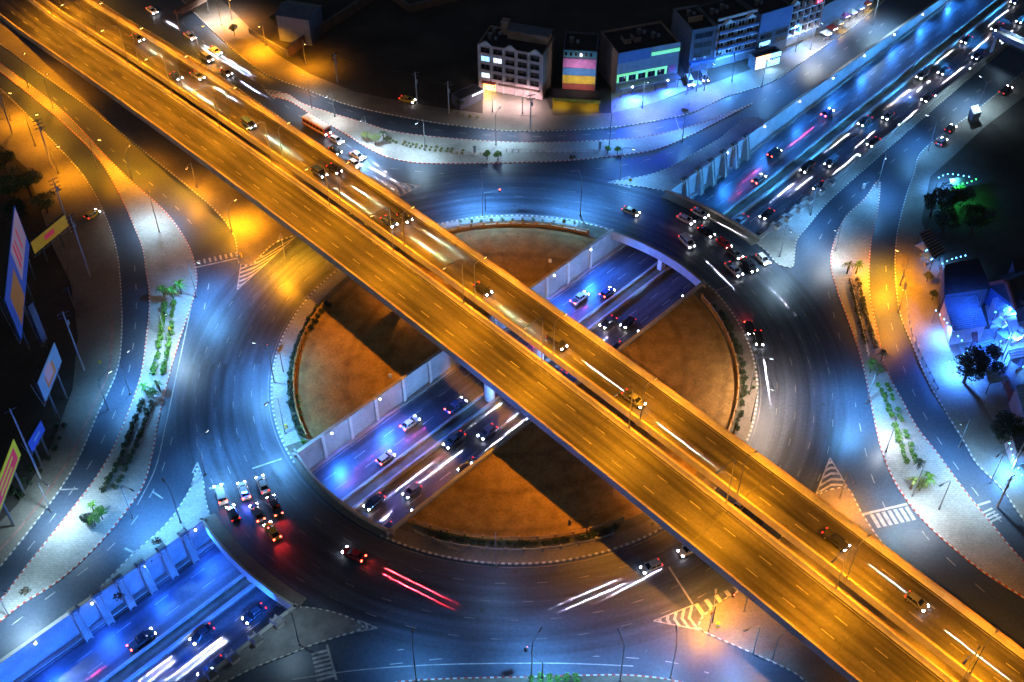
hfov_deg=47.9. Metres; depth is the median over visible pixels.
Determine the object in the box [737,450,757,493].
street lamp
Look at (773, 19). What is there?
office building
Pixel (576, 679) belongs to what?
shrub
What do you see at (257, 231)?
traffic island
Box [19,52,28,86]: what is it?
street lamp
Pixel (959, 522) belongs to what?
traffic island
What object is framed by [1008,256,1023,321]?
building
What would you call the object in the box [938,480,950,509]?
street lamp
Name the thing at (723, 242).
car
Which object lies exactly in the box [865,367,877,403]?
street lamp
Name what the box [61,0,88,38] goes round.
street lamp
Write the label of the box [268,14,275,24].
tree
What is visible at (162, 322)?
street lamp
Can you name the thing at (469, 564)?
road marking
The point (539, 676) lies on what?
kerb
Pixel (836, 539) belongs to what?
pickup truck
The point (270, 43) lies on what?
boundary wall
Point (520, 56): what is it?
window
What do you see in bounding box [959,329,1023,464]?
pavement
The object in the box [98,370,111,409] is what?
street lamp
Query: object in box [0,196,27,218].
tree
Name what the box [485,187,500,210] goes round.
traffic light
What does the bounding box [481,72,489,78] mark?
window
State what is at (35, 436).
billboard
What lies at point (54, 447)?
shrub
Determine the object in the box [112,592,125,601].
debris heap
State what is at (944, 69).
car
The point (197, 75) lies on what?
pickup truck
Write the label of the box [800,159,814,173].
minivan
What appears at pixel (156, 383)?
palm tree
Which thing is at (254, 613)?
car
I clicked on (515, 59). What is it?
apartment building
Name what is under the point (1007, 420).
tree
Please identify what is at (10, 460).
billboard
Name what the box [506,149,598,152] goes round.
fence
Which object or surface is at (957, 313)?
annexe
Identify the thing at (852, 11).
market stall
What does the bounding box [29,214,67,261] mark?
billboard
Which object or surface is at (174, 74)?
car
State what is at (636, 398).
pickup truck
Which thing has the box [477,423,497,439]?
car
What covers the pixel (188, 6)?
sign gantry
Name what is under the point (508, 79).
window
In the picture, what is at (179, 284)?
palm tree
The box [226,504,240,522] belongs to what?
car
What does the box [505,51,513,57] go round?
window
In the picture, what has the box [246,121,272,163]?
street lamp
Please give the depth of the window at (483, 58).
318.19 m
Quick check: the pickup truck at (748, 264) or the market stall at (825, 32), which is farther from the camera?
the market stall at (825, 32)
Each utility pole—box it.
[0,90,12,132]
[4,407,41,478]
[32,118,53,168]
[48,177,71,231]
[57,310,84,370]
[62,286,78,317]
[66,213,90,276]
[331,53,337,81]
[411,72,418,103]
[444,81,451,113]
[527,94,534,129]
[686,65,692,93]
[996,474,1014,507]
[1011,442,1023,469]
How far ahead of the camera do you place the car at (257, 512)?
216.49 m
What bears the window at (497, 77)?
in the apartment building at (515, 59)
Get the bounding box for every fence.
[414,529,460,553]
[432,532,614,552]
[453,150,483,154]
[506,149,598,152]
[850,276,868,355]
[901,262,938,389]
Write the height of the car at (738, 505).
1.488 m
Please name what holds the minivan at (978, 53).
on the underpass road at (183, 590)
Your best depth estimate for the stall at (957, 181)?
288.36 m
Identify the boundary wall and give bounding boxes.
[248,28,288,56]
[287,0,373,56]
[392,0,458,12]
[937,258,943,310]
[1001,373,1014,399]
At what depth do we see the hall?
257.41 m
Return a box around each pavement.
[0,89,120,563]
[183,0,882,130]
[483,89,552,115]
[611,79,704,112]
[896,72,1023,517]
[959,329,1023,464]
[985,305,1023,378]
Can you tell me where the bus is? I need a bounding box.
[302,113,330,136]
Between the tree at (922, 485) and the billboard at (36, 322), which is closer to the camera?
the tree at (922, 485)
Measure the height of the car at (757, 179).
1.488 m
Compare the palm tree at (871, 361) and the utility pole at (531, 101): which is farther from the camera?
the utility pole at (531, 101)
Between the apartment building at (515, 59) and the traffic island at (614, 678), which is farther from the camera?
the apartment building at (515, 59)
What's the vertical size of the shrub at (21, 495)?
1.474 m
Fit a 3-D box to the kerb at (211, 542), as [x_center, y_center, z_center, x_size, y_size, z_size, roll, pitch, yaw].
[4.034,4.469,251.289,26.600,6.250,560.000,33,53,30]
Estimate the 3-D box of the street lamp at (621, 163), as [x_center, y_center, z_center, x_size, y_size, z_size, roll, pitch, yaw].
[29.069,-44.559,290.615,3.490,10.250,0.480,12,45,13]
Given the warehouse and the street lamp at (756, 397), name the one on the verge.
the street lamp at (756, 397)
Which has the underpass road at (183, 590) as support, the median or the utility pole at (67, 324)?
the median
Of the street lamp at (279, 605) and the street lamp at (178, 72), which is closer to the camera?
the street lamp at (279, 605)
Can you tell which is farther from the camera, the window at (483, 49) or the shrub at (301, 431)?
the window at (483, 49)
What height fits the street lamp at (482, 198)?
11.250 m
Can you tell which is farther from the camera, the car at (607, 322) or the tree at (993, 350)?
the car at (607, 322)
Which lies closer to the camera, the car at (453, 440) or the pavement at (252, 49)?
the car at (453, 440)
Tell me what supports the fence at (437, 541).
on the verge
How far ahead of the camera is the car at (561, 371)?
251.57 m
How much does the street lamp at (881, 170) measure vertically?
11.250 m
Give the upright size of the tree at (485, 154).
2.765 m
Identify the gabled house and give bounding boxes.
[984,270,1023,314]
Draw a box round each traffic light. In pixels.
[264,343,283,371]
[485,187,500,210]
[524,646,542,678]
[568,518,587,533]
[712,592,734,622]
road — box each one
[0,0,1023,681]
[23,0,1023,681]
[173,168,855,662]
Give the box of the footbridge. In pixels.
[990,27,1023,52]
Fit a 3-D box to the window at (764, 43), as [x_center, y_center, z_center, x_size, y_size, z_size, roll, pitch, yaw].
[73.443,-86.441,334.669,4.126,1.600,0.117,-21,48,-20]
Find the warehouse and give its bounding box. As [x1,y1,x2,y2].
[816,0,873,32]
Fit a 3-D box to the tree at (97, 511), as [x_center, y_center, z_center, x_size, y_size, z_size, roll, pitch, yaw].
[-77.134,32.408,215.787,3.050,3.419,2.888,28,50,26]
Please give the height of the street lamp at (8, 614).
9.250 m
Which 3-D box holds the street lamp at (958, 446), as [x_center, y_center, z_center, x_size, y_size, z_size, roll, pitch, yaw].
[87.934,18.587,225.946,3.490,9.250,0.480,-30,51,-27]
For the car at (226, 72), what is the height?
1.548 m
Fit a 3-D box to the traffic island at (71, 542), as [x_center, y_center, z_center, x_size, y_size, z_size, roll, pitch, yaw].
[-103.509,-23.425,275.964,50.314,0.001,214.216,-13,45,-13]
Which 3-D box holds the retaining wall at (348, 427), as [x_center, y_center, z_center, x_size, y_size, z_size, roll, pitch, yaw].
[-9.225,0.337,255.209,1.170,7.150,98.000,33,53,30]
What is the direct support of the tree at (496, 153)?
on the traffic island at (354, 129)
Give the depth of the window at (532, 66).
314.95 m
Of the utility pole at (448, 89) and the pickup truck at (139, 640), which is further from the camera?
the utility pole at (448, 89)
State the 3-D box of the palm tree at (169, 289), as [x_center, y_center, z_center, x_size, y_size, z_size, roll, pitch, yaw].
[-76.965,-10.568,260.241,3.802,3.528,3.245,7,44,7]
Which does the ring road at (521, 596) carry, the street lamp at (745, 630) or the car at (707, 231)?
the car at (707, 231)
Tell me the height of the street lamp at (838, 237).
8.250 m
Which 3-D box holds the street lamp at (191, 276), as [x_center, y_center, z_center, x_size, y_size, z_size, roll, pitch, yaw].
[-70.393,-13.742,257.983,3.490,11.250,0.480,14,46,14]
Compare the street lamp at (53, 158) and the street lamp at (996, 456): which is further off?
the street lamp at (53, 158)
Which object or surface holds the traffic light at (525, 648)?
on the traffic island at (614, 678)
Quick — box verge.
[273,216,755,550]
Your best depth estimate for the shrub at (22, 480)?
222.57 m
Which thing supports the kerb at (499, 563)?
on the road at (206, 232)
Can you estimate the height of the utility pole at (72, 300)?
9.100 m
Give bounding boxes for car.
[84,209,99,219]
[146,6,157,14]
[169,71,182,80]
[183,32,195,40]
[189,623,214,644]
[220,67,232,76]
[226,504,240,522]
[237,481,250,500]
[241,603,266,623]
[249,503,265,522]
[255,475,269,494]
[263,521,281,541]
[326,163,341,174]
[328,134,343,144]
[328,144,341,154]
[341,546,366,562]
[348,158,361,168]
[349,150,365,160]
[363,492,385,510]
[376,450,394,465]
[380,215,397,227]
[384,521,394,528]
[397,211,412,223]
[399,95,415,103]
[399,415,420,430]
[402,482,421,498]
[443,430,465,448]
[444,397,466,414]
[457,457,476,472]
[473,281,492,295]
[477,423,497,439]
[559,369,566,376]
[599,287,614,298]
[599,315,616,328]
[612,341,622,348]
[620,315,635,328]
[621,206,639,216]
[640,558,662,574]
[676,213,694,224]
[677,545,692,557]
[691,207,708,218]
[697,225,714,237]
[716,236,731,248]
[726,246,743,259]
[733,501,743,510]
[744,321,755,334]
[751,174,765,184]
[754,330,763,345]
[756,252,770,265]
[759,208,774,219]
[813,180,823,189]
[820,108,833,117]
[867,136,880,146]
[882,110,894,120]
[904,590,928,611]
[921,92,932,102]
[935,137,947,146]
[937,65,948,75]
[944,124,956,133]
[961,35,972,43]
[1010,0,1019,4]
[1016,15,1023,23]
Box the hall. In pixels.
[938,257,989,312]
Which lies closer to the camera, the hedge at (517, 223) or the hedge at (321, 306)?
the hedge at (321, 306)
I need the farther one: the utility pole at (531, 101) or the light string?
the utility pole at (531, 101)
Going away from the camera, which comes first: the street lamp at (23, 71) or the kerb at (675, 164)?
the kerb at (675, 164)
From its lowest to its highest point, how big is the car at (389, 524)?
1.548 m
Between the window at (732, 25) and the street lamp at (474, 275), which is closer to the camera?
the street lamp at (474, 275)
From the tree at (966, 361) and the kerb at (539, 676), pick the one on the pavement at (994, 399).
the tree at (966, 361)
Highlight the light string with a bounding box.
[1004,442,1022,475]
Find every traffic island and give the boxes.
[0,0,397,264]
[0,64,195,619]
[100,469,208,588]
[206,607,361,681]
[274,94,745,162]
[409,675,674,681]
[614,118,763,190]
[699,487,968,681]
[756,31,1023,266]
[832,181,1023,595]
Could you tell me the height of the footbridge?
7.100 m
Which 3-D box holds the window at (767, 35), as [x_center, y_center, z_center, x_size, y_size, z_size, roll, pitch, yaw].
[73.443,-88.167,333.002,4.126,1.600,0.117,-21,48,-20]
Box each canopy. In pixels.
[1003,313,1018,343]
[1004,346,1023,367]
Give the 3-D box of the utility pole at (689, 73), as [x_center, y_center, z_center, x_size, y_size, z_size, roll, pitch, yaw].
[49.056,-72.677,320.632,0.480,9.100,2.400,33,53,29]
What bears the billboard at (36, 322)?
on the ground
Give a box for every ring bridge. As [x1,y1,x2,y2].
[199,448,394,609]
[606,189,760,287]
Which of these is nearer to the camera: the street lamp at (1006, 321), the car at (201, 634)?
the car at (201, 634)
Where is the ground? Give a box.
[0,0,1023,556]
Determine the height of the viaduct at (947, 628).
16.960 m
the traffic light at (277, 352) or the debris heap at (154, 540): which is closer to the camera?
the debris heap at (154, 540)
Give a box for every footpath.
[273,216,578,445]
[392,299,755,562]
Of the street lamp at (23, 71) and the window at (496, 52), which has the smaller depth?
the window at (496, 52)
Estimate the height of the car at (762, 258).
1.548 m
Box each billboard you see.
[0,205,36,351]
[0,438,25,526]
[21,419,49,467]
[22,301,47,348]
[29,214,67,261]
[30,342,67,419]
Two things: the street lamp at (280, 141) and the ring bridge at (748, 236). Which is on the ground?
the ring bridge at (748, 236)
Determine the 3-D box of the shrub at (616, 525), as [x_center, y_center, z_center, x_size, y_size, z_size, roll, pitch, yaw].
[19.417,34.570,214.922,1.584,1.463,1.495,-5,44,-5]
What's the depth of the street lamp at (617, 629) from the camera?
187.52 m
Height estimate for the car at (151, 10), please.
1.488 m
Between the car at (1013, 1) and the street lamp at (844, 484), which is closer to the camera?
the street lamp at (844, 484)
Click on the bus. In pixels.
(322, 128)
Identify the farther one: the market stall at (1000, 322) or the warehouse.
the warehouse
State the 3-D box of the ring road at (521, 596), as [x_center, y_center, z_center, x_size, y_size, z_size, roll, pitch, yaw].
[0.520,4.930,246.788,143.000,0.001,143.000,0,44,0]
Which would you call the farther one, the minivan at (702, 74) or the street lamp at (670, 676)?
the minivan at (702, 74)
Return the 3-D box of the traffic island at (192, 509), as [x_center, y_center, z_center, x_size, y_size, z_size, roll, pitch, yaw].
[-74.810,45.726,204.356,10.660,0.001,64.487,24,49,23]
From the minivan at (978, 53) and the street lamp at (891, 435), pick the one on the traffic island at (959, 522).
the street lamp at (891, 435)
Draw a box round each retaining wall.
[0,517,210,681]
[196,603,297,681]
[292,229,613,468]
[386,280,705,535]
[667,0,947,197]
[757,27,1023,238]
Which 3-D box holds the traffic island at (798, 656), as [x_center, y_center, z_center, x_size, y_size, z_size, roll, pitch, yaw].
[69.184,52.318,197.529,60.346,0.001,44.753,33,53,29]
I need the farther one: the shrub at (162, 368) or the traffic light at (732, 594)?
the shrub at (162, 368)
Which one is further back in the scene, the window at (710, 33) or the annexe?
the window at (710, 33)
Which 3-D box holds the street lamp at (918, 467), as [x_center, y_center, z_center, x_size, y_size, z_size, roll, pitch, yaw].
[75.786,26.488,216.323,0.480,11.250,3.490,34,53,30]
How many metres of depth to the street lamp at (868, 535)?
192.53 m
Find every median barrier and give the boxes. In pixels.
[99,0,996,681]
[123,0,1009,681]
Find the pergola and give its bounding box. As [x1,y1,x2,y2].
[916,228,945,269]
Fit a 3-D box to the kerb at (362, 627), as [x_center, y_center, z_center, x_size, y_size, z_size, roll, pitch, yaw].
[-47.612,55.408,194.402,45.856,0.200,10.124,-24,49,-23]
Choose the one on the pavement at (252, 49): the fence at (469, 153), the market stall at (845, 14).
the market stall at (845, 14)
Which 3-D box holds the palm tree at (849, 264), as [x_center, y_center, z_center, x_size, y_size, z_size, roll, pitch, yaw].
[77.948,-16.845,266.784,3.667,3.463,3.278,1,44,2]
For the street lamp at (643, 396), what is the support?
on the viaduct at (947, 628)
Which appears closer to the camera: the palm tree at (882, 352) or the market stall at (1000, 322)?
the palm tree at (882, 352)
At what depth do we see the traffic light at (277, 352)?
241.85 m
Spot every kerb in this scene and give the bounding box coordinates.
[0,0,398,265]
[0,63,196,621]
[0,88,121,566]
[15,0,952,681]
[98,468,209,588]
[182,0,883,131]
[224,606,364,681]
[271,215,757,564]
[272,93,752,163]
[396,674,681,681]
[612,117,764,191]
[697,486,886,681]
[759,35,1023,268]
[830,180,1023,597]
[894,71,1023,520]
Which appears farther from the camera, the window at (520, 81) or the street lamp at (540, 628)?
the window at (520, 81)
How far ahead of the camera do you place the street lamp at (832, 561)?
189.47 m
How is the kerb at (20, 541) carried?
on the ground
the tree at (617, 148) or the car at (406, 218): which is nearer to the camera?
the car at (406, 218)
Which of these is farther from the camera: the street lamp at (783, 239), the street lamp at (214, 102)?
the street lamp at (214, 102)
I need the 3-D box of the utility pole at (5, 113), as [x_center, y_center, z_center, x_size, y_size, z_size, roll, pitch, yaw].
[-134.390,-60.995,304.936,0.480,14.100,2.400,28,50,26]
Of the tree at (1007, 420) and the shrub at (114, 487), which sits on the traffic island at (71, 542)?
the shrub at (114, 487)
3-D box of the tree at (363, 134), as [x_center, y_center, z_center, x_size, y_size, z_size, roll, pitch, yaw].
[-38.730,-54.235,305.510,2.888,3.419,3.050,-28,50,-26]
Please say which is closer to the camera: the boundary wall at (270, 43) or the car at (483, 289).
the car at (483, 289)
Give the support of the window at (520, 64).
in the apartment building at (515, 59)
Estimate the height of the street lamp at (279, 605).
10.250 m
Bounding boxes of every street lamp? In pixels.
[0,589,9,616]
[1,92,11,120]
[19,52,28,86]
[26,113,37,145]
[37,480,52,512]
[49,145,59,173]
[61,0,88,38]
[89,139,100,168]
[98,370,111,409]
[100,25,128,64]
[119,350,130,394]
[121,486,134,518]
[144,54,172,94]
[148,191,159,231]
[158,308,167,339]
[161,478,181,522]
[176,55,186,89]
[188,260,199,297]
[192,86,219,126]
[196,429,208,474]
[225,87,235,121]
[227,199,236,232]
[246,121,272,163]
[252,341,275,382]
[264,398,285,434]
[276,603,300,645]
[278,122,289,158]
[304,162,330,204]
[337,161,348,198]
[370,207,393,251]
[402,206,413,244]
[411,627,417,680]
[415,119,425,150]
[442,259,464,303]
[474,256,486,295]
[480,171,483,215]
[494,532,496,567]
[523,317,542,361]
[531,627,542,675]
[552,313,566,353]
[578,171,581,215]
[609,105,615,144]
[613,383,633,428]
[616,628,624,680]
[619,148,634,179]
[639,377,656,419]
[669,625,676,678]
[681,103,689,141]
[707,589,716,631]
[716,459,735,503]
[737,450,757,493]
[743,626,760,654]
[748,357,773,394]
[750,384,774,420]
[771,631,789,659]
[779,225,791,256]
[810,184,820,215]
[831,545,850,588]
[834,226,841,250]
[839,473,855,497]
[846,533,870,577]
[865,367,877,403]
[876,153,886,187]
[885,416,896,451]
[896,249,908,285]
[897,284,906,312]
[911,460,925,496]
[926,114,937,150]
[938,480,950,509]
[957,418,969,447]
[961,645,980,681]
[969,629,998,673]
[989,450,1004,483]
[1001,320,1012,359]
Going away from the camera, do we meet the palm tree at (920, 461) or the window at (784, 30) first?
the palm tree at (920, 461)
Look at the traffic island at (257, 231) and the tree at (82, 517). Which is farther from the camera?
the traffic island at (257, 231)
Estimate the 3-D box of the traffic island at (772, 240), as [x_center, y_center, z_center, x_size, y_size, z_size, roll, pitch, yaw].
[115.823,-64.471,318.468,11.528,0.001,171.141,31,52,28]
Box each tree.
[0,149,15,172]
[0,174,19,200]
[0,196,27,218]
[7,165,42,197]
[29,189,56,212]
[79,512,92,523]
[84,500,97,509]
[87,513,99,526]
[92,505,107,518]
[137,382,149,392]
[145,387,159,398]
[151,380,163,391]
[155,285,168,297]
[163,286,177,298]
[171,279,185,293]
[228,23,237,35]
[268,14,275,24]
[361,130,369,141]
[369,133,380,144]
[482,149,490,158]
[493,150,501,159]
[614,146,620,153]
[841,260,855,273]
[853,260,866,273]
[863,357,879,370]
[872,363,883,375]
[876,349,889,361]
[905,476,922,489]
[912,458,924,469]
[915,477,929,490]
[921,471,937,485]
[924,187,949,217]
[924,271,934,281]
[928,289,938,298]
[933,205,960,232]
[940,181,976,210]
[953,344,986,383]
[959,203,998,232]
[974,343,1006,378]
[990,410,1023,443]
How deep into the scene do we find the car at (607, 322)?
263.16 m
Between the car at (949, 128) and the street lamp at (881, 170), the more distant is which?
the car at (949, 128)
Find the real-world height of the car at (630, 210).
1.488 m
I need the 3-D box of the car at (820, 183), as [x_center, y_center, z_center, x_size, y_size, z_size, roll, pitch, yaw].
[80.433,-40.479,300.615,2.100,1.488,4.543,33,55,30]
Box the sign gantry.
[173,0,209,29]
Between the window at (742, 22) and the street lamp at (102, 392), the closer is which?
the street lamp at (102, 392)
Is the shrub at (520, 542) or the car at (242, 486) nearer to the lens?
the shrub at (520, 542)
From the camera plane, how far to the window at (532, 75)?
316.80 m
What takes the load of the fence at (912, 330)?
on the pavement at (960, 401)
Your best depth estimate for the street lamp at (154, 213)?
275.30 m
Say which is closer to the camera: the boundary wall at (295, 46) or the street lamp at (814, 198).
the street lamp at (814, 198)
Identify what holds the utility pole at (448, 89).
on the pavement at (252, 49)
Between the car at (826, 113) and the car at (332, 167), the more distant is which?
the car at (826, 113)
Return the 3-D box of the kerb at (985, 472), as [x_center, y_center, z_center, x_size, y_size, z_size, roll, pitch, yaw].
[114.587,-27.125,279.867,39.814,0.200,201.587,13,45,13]
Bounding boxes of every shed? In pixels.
[275,0,322,45]
[970,331,977,346]
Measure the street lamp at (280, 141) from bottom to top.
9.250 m
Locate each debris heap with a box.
[18,587,30,595]
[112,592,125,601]
[151,537,162,544]
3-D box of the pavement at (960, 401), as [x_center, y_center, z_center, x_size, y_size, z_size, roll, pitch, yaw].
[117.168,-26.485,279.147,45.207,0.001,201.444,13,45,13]
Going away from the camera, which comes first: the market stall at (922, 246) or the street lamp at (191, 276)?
the street lamp at (191, 276)
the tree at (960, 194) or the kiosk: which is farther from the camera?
the kiosk
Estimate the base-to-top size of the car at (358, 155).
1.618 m
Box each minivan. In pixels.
[200,50,213,62]
[213,484,227,505]
[241,116,255,129]
[311,164,327,178]
[546,331,566,350]
[678,232,694,248]
[684,74,694,86]
[699,69,708,81]
[767,147,781,158]
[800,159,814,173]
[824,153,839,167]
[916,68,929,79]
[972,48,984,60]
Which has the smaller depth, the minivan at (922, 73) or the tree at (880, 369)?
the tree at (880, 369)
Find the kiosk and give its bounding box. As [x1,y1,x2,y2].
[968,105,981,122]
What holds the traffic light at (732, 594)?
on the traffic island at (798, 656)
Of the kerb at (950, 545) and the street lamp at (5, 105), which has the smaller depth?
the kerb at (950, 545)
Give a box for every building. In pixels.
[477,17,554,99]
[552,31,600,110]
[598,21,680,97]
[671,5,716,72]
[695,0,758,67]
[735,0,793,51]
[786,0,824,45]
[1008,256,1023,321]
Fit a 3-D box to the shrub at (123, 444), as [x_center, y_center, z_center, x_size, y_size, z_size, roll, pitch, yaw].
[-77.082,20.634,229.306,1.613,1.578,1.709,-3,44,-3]
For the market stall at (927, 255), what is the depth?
269.07 m
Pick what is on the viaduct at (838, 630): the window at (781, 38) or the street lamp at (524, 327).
the street lamp at (524, 327)
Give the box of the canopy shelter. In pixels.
[451,83,483,109]
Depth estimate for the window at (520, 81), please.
319.40 m
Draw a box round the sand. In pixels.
[295,228,733,540]
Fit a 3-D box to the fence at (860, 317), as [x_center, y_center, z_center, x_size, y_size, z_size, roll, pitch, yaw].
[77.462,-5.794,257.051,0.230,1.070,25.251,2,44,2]
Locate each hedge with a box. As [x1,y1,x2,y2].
[292,299,325,438]
[413,515,623,541]
[444,220,588,234]
[701,293,739,430]
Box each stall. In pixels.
[819,29,832,41]
[826,24,838,36]
[832,19,844,30]
[841,12,850,21]
[848,8,857,19]
[856,4,864,14]
[863,0,871,10]
[914,241,927,257]
[919,250,935,266]
[947,177,965,196]
[989,317,1007,333]
[994,327,1011,344]
[1004,330,1022,346]
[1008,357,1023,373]
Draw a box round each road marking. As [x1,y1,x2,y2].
[0,318,112,550]
[12,23,1001,680]
[26,0,1019,681]
[195,178,832,639]
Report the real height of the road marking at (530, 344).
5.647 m
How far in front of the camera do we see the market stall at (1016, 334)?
249.45 m
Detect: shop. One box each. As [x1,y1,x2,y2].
[748,46,781,70]
[988,297,1011,323]
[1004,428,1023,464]
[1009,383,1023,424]
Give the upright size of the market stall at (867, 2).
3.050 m
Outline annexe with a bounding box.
[939,294,986,344]
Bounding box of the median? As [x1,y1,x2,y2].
[105,0,1005,681]
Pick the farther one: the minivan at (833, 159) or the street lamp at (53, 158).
the minivan at (833, 159)
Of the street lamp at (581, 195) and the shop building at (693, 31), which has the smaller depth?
the street lamp at (581, 195)
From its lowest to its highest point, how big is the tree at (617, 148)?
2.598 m
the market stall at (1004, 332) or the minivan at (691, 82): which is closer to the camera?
the market stall at (1004, 332)
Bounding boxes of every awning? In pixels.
[973,339,997,359]
[985,360,1007,393]
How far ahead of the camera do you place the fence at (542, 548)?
211.53 m
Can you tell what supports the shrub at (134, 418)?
on the traffic island at (71, 542)
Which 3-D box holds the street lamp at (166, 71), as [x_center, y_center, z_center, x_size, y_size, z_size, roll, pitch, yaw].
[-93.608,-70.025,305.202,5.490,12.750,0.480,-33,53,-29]
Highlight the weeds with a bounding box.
[302,230,729,534]
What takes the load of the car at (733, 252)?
on the ring road at (521, 596)
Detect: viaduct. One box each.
[0,0,958,681]
[41,0,1023,681]
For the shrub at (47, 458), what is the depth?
226.65 m
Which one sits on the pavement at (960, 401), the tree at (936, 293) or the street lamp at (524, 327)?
the tree at (936, 293)
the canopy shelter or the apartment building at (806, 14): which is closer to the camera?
the canopy shelter
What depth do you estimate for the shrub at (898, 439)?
230.02 m
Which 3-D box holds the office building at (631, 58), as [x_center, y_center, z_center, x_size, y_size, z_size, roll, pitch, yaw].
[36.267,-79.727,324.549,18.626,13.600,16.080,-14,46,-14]
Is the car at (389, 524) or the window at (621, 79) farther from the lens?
the window at (621, 79)
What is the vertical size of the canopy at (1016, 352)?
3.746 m
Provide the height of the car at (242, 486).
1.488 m
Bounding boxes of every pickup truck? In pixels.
[126,628,156,652]
[131,33,144,42]
[190,71,204,80]
[197,655,224,677]
[207,46,221,55]
[266,494,283,517]
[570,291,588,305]
[621,389,645,408]
[724,261,743,276]
[734,213,748,223]
[740,257,757,272]
[821,527,850,551]
[858,115,872,126]
[991,22,1003,30]
[998,85,1012,95]
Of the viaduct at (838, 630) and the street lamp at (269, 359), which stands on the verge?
the street lamp at (269, 359)
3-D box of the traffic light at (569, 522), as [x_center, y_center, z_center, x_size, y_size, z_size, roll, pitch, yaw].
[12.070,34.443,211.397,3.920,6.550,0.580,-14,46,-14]
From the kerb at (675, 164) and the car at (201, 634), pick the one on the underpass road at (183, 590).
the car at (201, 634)
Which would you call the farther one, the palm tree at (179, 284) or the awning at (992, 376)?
the palm tree at (179, 284)
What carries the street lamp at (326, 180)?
on the viaduct at (838, 630)
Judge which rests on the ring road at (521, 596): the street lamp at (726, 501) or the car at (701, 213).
the car at (701, 213)
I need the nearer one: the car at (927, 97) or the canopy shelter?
the canopy shelter
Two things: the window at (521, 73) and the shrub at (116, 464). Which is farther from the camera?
the window at (521, 73)
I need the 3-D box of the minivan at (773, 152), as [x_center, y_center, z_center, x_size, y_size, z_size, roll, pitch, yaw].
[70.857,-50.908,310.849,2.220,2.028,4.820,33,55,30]
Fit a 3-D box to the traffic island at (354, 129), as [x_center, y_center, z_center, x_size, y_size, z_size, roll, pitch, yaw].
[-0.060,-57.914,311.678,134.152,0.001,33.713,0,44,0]
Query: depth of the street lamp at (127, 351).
236.55 m
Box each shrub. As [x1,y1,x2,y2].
[9,488,17,495]
[17,491,24,498]
[19,477,25,483]
[26,466,33,472]
[43,455,50,460]
[51,445,57,450]
[99,486,105,492]
[103,480,109,487]
[112,483,118,489]
[113,461,120,467]
[121,441,128,447]
[121,462,128,467]
[132,415,138,421]
[132,443,139,448]
[135,433,142,439]
[137,428,144,434]
[160,365,166,371]
[292,415,297,421]
[297,429,304,435]
[441,532,447,539]
[459,535,468,541]
[517,538,523,546]
[562,672,570,680]
[572,676,580,681]
[586,533,592,539]
[591,530,598,536]
[612,523,619,529]
[895,436,902,442]
[903,457,910,463]
[910,452,917,458]
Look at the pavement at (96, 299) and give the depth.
263.45 m
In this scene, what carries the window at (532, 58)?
in the apartment building at (515, 59)
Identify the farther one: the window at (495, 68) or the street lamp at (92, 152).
the window at (495, 68)
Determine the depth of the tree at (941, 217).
275.80 m
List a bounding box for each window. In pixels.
[481,47,489,53]
[481,55,489,61]
[481,64,489,69]
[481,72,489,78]
[493,49,501,55]
[493,57,501,63]
[493,66,501,71]
[493,74,501,80]
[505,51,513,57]
[505,59,513,65]
[505,68,513,74]
[505,76,513,82]
[518,53,526,59]
[518,62,526,68]
[518,70,526,76]
[518,78,526,84]
[530,55,538,61]
[530,64,538,70]
[530,72,538,78]
[530,80,538,86]
[619,76,625,81]
[628,74,635,80]
[638,72,645,78]
[647,70,654,76]
[657,68,664,74]
[692,50,710,58]
[693,40,711,48]
[695,31,712,39]
[719,24,725,31]
[728,22,735,28]
[738,19,744,26]
[747,17,754,23]
[759,39,770,47]
[760,32,771,39]
[774,35,785,42]
[776,27,787,34]
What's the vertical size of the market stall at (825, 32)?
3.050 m
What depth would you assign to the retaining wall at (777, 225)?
298.37 m
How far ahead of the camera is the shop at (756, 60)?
332.50 m
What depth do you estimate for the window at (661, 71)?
323.68 m

